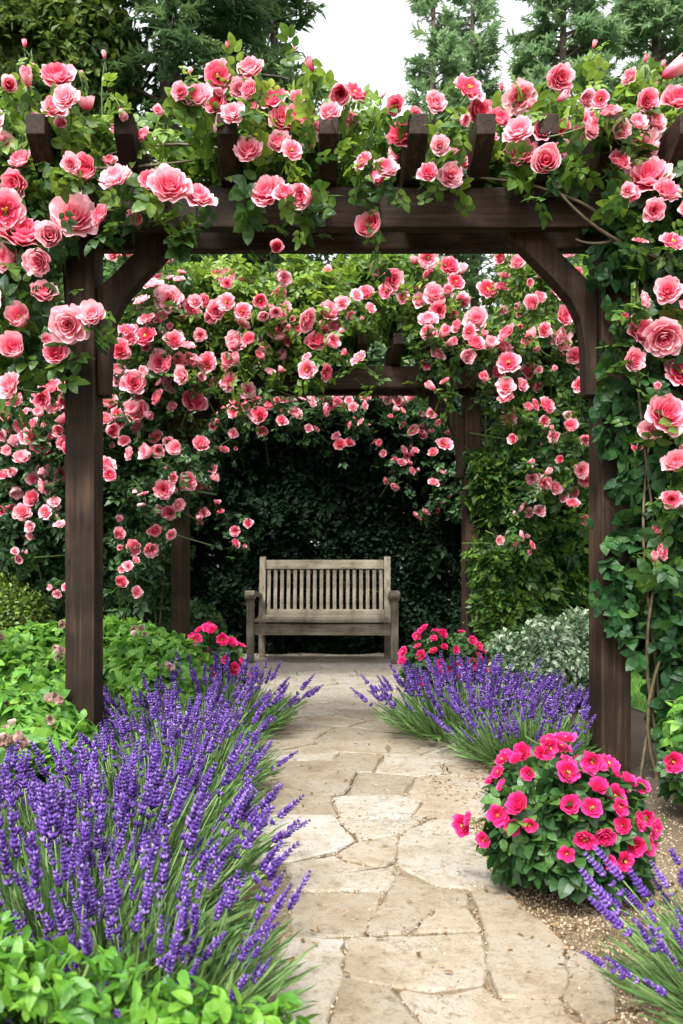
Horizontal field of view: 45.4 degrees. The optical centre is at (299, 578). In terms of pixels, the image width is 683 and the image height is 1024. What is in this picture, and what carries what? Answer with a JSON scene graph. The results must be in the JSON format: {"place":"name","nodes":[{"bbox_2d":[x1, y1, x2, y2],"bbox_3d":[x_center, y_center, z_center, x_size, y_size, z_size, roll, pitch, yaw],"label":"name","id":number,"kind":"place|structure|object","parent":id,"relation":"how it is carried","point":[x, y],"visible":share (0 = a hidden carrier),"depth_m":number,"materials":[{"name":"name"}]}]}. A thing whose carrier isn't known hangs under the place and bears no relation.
{"place":"outdoors","nodes":[
{"label":"outdoors","id":0,"kind":"place"},
{"bbox_2d":[36,588,682,1023],"bbox_3d":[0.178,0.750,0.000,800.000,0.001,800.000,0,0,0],"label":"ground","id":1,"kind":"structure","parent":0,"point":[654,802],"depth_m":1.91,"materials":[{"name":"beige soil"}]},
{"bbox_2d":[0,571,57,631],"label":"shrub","id":2,"kind":"object","parent":1,"relation":"on","point":[18,613],"visible":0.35,"depth_m":5.27,"materials":[{"name":"green plant"}]},
{"bbox_2d":[0,630,94,729],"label":"perennial","id":3,"kind":"object","parent":1,"relation":"on","point":[32,678],"visible":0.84,"depth_m":3.26,"materials":[{"name":"green plant"}]},
{"bbox_2d":[0,711,117,810],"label":"perennial","id":4,"kind":"object","parent":1,"relation":"on","point":[39,732],"visible":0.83,"depth_m":2.64,"materials":[{"name":"green plant"}]},
{"bbox_2d":[23,273,111,334],"bbox_3d":[-2.510,-1.691,11.142,3.395,5.116,2.170,0,0,0],"label":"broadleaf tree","id":5,"kind":"object","parent":1,"relation":"on","point":[60,281],"depth_m":11.02,"materials":[{"name":"green plant"}]},
{"bbox_2d":[0,738,151,881],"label":"lavender","id":6,"kind":"object","parent":1,"relation":"on","point":[4,810],"visible":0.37,"depth_m":2.01,"materials":[{"name":"purple plant"}]},
{"bbox_2d":[7,615,212,722],"bbox_3d":[-0.945,0.487,4.401,1.528,0.559,1.020,0,0,37],"label":"perennial","id":7,"kind":"object","parent":1,"relation":"on","point":[132,647],"visible":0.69,"depth_m":4.13,"materials":[{"name":"green plant"}]},
{"bbox_2d":[0,254,228,632],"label":"climbing rose","id":8,"kind":"object","parent":1,"relation":"on","point":[32,481],"visible":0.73,"depth_m":5.16,"materials":[{"name":"pink plant"}]},
{"bbox_2d":[10,718,278,844],"bbox_3d":[-0.472,0.585,2.359,0.755,0.344,0.818,0,0,26],"label":"lavender","id":9,"kind":"object","parent":1,"relation":"on","point":[206,745],"visible":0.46,"depth_m":2.38,"materials":[{"name":"purple plant"}]},
{"bbox_2d":[0,766,299,1003],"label":"lavender","id":10,"kind":"object","parent":1,"relation":"on","point":[51,826],"visible":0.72,"depth_m":1.57,"materials":[{"name":"purple plant"}]},
{"bbox_2d":[0,733,310,924],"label":"lavender","id":11,"kind":"object","parent":1,"relation":"on","point":[251,817],"visible":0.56,"depth_m":1.92,"materials":[{"name":"purple plant"}]},
{"bbox_2d":[0,910,319,1023],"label":"foreground plant","id":12,"kind":"object","parent":1,"relation":"on","point":[34,987],"visible":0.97,"depth_m":1.09,"materials":[{"name":"green plant"}]},
{"bbox_2d":[1,0,319,486],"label":"conifer tree","id":13,"kind":"object","parent":1,"relation":"on","point":[180,41],"visible":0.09,"depth_m":12.41,"materials":[{"name":"green plant"}]},
{"bbox_2d":[0,834,322,1023],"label":"lavender","id":14,"kind":"object","parent":1,"relation":"on","point":[259,972],"visible":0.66,"depth_m":1.37,"materials":[{"name":"purple plant"}]},
{"bbox_2d":[103,673,275,752],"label":"lavender","id":15,"kind":"object","parent":1,"relation":"on","point":[149,721],"visible":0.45,"depth_m":3.35,"materials":[{"name":"purple plant"}]},
{"bbox_2d":[0,22,382,448],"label":"climbing rose","id":16,"kind":"object","parent":1,"relation":"on","point":[278,161],"visible":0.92,"depth_m":2.85,"materials":[{"name":"pink plant"}]},
{"bbox_2d":[186,0,348,607],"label":"conifer tree","id":17,"kind":"object","parent":1,"relation":"on","point":[283,11],"visible":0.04,"depth_m":15.87,"materials":[{"name":"green plant"}]},
{"bbox_2d":[1,396,650,657],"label":"hedge","id":18,"kind":"object","parent":1,"relation":"on","point":[290,481],"visible":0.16,"depth_m":7.97,"materials":[{"name":"green plant"}]},
{"bbox_2d":[134,362,503,586],"bbox_3d":[0.257,-1.047,8.026,3.901,2.288,1.399,0,0,0],"label":"climbing rose","id":19,"kind":"object","parent":18,"relation":"on","point":[439,478],"visible":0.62,"depth_m":7.65,"materials":[{"name":"pink plant"}]},
{"bbox_2d":[253,337,412,525],"bbox_3d":[0.280,-1.475,11.571,3.711,4.691,2.240,0,0,0],"label":"broadleaf tree","id":20,"kind":"object","parent":1,"relation":"on","point":[376,352],"depth_m":10.68,"materials":[{"name":"green plant"}]},
{"bbox_2d":[115,333,551,652],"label":"garden arch","id":21,"kind":"structure","parent":1,"relation":"on","point":[465,423],"depth_m":5.51,"materials":[{"name":"brown wood"}]},
{"bbox_2d":[0,113,682,771],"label":"garden arch","id":22,"kind":"structure","parent":1,"relation":"on","point":[498,221],"depth_m":3.02,"materials":[{"name":"brown wood"}]},
{"bbox_2d":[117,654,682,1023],"bbox_3d":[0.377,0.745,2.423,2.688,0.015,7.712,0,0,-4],"label":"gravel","id":23,"kind":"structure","parent":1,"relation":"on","point":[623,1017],"depth_m":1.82,"materials":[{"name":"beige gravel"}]},
{"bbox_2d":[287,254,577,679],"bbox_3d":[0.870,-0.774,5.487,2.143,3.052,1.145,0,0,0],"label":"climbing rose","id":24,"kind":"object","parent":1,"relation":"on","point":[417,313],"visible":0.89,"depth_m":5.28,"materials":[{"name":"pink plant"}]},
{"bbox_2d":[397,624,488,698],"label":"rose bush","id":25,"kind":"object","parent":1,"relation":"on","point":[432,644],"visible":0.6,"depth_m":4.91,"materials":[{"name":"pink plant"}]},
{"bbox_2d":[350,651,580,745],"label":"lavender","id":26,"kind":"object","parent":1,"relation":"on","point":[412,716],"visible":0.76,"depth_m":3.68,"materials":[{"name":"purple plant"}]},
{"bbox_2d":[306,39,682,603],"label":"climbing rose","id":27,"kind":"object","parent":1,"relation":"on","point":[639,173],"visible":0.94,"depth_m":2.84,"materials":[{"name":"pink plant"}]},
{"bbox_2d":[429,676,604,768],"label":"lavender","id":28,"kind":"object","parent":1,"relation":"on","point":[483,743],"visible":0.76,"depth_m":3.20,"materials":[{"name":"purple plant"}]},
{"bbox_2d":[484,606,588,707],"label":"shrub","id":29,"kind":"object","parent":1,"relation":"on","point":[560,646],"visible":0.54,"depth_m":4.57,"materials":[{"name":"plant"}]},
{"bbox_2d":[451,732,664,911],"bbox_3d":[0.622,0.572,1.951,0.454,0.430,0.412,0,0,-24],"label":"rose bush","id":30,"kind":"object","parent":1,"relation":"on","point":[552,817],"visible":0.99,"depth_m":1.84,"materials":[{"name":"pink plant"}]},
{"bbox_2d":[462,254,672,629],"bbox_3d":[2.197,-0.803,5.803,2.587,3.111,1.460,0,0,-39],"label":"climbing rose","id":31,"kind":"object","parent":1,"relation":"on","point":[553,467],"visible":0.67,"depth_m":5.25,"materials":[{"name":"green plant"}]},
{"bbox_2d":[578,844,682,1023],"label":"lavender","id":32,"kind":"object","parent":1,"relation":"on","point":[662,954],"visible":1,"depth_m":1.42,"materials":[{"name":"purple plant"}]},
{"bbox_2d":[582,191,682,780],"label":"climbing vine","id":33,"kind":"object","parent":1,"relation":"on","point":[661,621],"visible":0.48,"depth_m":2.95,"materials":[{"name":"green plant"}]},
{"bbox_2d":[653,700,682,805],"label":"rose bush","id":34,"kind":"object","parent":1,"relation":"on","point":[669,767],"visible":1,"depth_m":2.51,"materials":[{"name":"green plant"}]},
{"bbox_2d":[656,696,682,752],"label":"perennial","id":35,"kind":"object","parent":1,"relation":"on","point":[670,725],"visible":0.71,"depth_m":2.79,"materials":[{"name":"green plant"}]},
{"label":"lawn","id":36,"kind":"structure","parent":1,"relation":"on","visible":0},
{"bbox_2d":[0,0,144,299],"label":"broadleaf tree","id":37,"kind":"object","parent":36,"relation":"on","point":[47,30],"visible":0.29,"depth_m":12.39,"materials":[{"name":"green plant"}]},
{"bbox_2d":[107,650,616,1023],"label":"path","id":38,"kind":"structure","parent":0,"point":[364,1000],"depth_m":1.98,"materials":[{"name":"stone"}]},
{"bbox_2d":[58,690,297,799],"bbox_3d":[-0.408,0.565,2.833,0.809,0.350,0.823,0,0,0],"label":"lavender","id":39,"kind":"object","parent":38,"relation":"on","point":[221,721],"visible":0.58,"depth_m":2.80,"materials":[{"name":"purple plant"}]},
{"bbox_2d":[163,597,228,652],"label":"shrub","id":40,"kind":"object","parent":38,"relation":"on","point":[198,617],"visible":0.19,"depth_m":6.12,"materials":[{"name":"green plant"}]},
{"bbox_2d":[187,621,251,699],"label":"rose bush","id":41,"kind":"object","parent":38,"relation":"on","point":[234,647],"visible":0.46,"depth_m":4.86,"materials":[{"name":"pink plant"}]},
{"bbox_2d":[137,649,323,736],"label":"lavender","id":42,"kind":"object","parent":38,"relation":"on","point":[279,709],"visible":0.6,"depth_m":3.86,"materials":[{"name":"purple plant"}]},
{"bbox_2d":[113,254,389,626],"bbox_3d":[-0.334,-0.732,5.465,1.970,2.967,1.055,0,0,0],"label":"climbing rose","id":43,"kind":"object","parent":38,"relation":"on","point":[271,305],"visible":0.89,"depth_m":5.25,"materials":[{"name":"pink plant"}]},
{"bbox_2d":[244,557,399,663],"bbox_3d":[0.213,0.263,7.422,1.352,0.950,0.725,0,0,4],"label":"garden bench","id":44,"kind":"object","parent":38,"relation":"on","point":[388,617],"visible":0.98,"depth_m":7.66,"materials":[{"name":"brown wood"}]},
{"bbox_2d":[120,0,672,579],"label":"sky","id":45,"kind":"structure","parent":0,"point":[363,42],"materials":[{"name":"white"}]},
{"bbox_2d":[378,591,656,712],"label":"lawn","id":46,"kind":"structure","parent":0,"point":[640,708],"depth_m":5.05,"materials":[{"name":"green plant"}]},
{"bbox_2d":[390,0,492,601],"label":"conifer tree","id":47,"kind":"object","parent":46,"relation":"on","point":[445,50],"visible":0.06,"depth_m":15.91,"materials":[{"name":"green plant"}]},
{"bbox_2d":[437,0,520,327],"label":"conifer tree","id":48,"kind":"object","parent":46,"relation":"on","point":[482,51],"visible":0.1,"depth_m":16.73,"materials":[{"name":"green plant"}]},
{"bbox_2d":[495,0,639,326],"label":"conifer tree","id":49,"kind":"object","parent":46,"relation":"on","point":[591,22],"visible":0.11,"depth_m":16.68,"materials":[{"name":"green plant"}]},
{"bbox_2d":[596,0,682,282],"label":"conifer tree","id":50,"kind":"object","parent":46,"relation":"on","point":[650,20],"visible":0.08,"depth_m":17.05,"materials":[{"name":"green plant"}]},
{"bbox_2d":[635,602,655,641],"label":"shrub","id":51,"kind":"object","parent":46,"relation":"on","point":[641,616],"visible":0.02,"depth_m":7.15,"materials":[{"name":"green plant"}]},
{"bbox_2d":[631,651,661,712],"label":"grass","id":52,"kind":"structure","parent":0,"point":[637,670],"depth_m":5.43,"materials":[{"name":"green plant"}]}
]}

